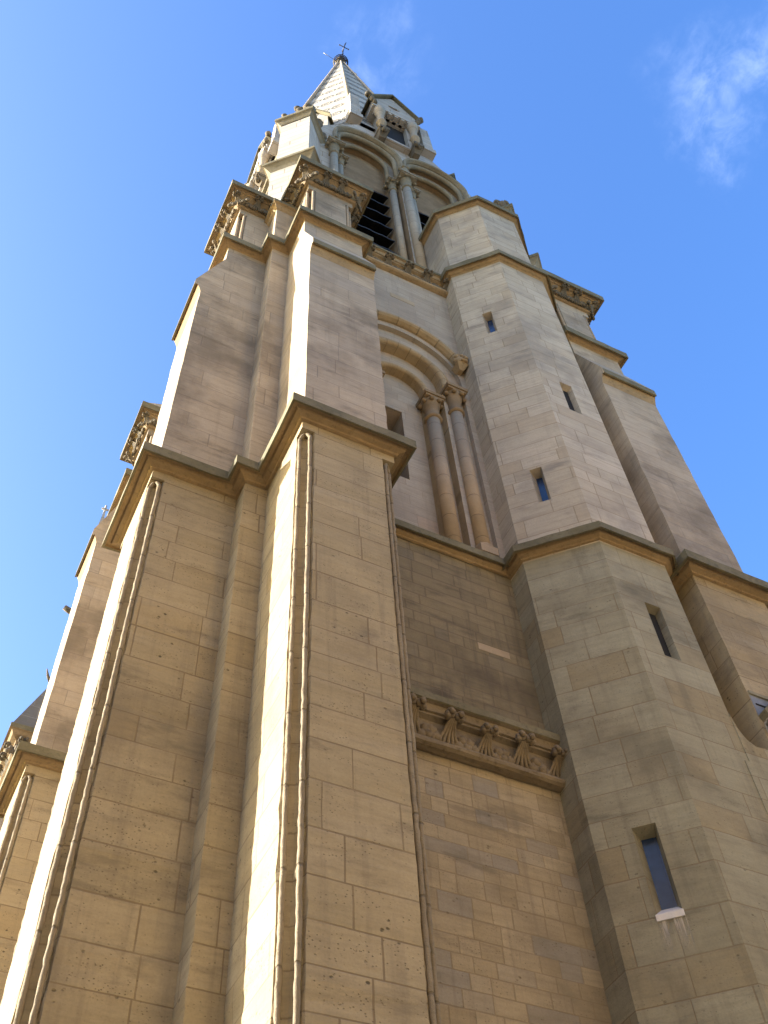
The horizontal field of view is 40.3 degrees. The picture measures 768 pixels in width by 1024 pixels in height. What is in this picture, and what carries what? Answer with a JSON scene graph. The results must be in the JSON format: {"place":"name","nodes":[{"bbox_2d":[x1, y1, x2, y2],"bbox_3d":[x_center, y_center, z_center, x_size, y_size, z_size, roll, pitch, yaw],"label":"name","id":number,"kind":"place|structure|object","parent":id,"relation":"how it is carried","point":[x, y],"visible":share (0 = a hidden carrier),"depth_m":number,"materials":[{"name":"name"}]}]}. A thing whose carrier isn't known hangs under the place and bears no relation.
{"place":"outdoors","nodes":[
{"label":"outdoors","id":0,"kind":"place"},
{"bbox_2d":[0,505,108,830],"bbox_3d":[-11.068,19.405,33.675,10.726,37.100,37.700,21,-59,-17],"label":"church nave","id":1,"kind":"structure","parent":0,"point":[22,726],"depth_m":25.79,"materials":[{"name":"stone"}]},
{"bbox_2d":[0,0,767,748],"label":"sky","id":2,"kind":"structure","parent":0,"point":[627,140],"materials":[{"name":"blue"}]},
{"label":"ground","id":3,"kind":"structure","parent":0,"visible":0},
{"bbox_2d":[0,43,767,1023],"bbox_3d":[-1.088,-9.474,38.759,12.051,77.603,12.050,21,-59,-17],"label":"church tower","id":4,"kind":"structure","parent":3,"relation":"on","point":[410,665],"depth_m":13.36,"materials":[{"name":"stone"}]},
{"bbox_2d":[728,690,767,814],"bbox_3d":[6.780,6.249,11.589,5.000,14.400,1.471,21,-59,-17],"label":"church portal","id":5,"kind":"object","parent":3,"relation":"on","point":[757,763],"visible":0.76,"depth_m":13.54,"materials":[{"name":"stone"}]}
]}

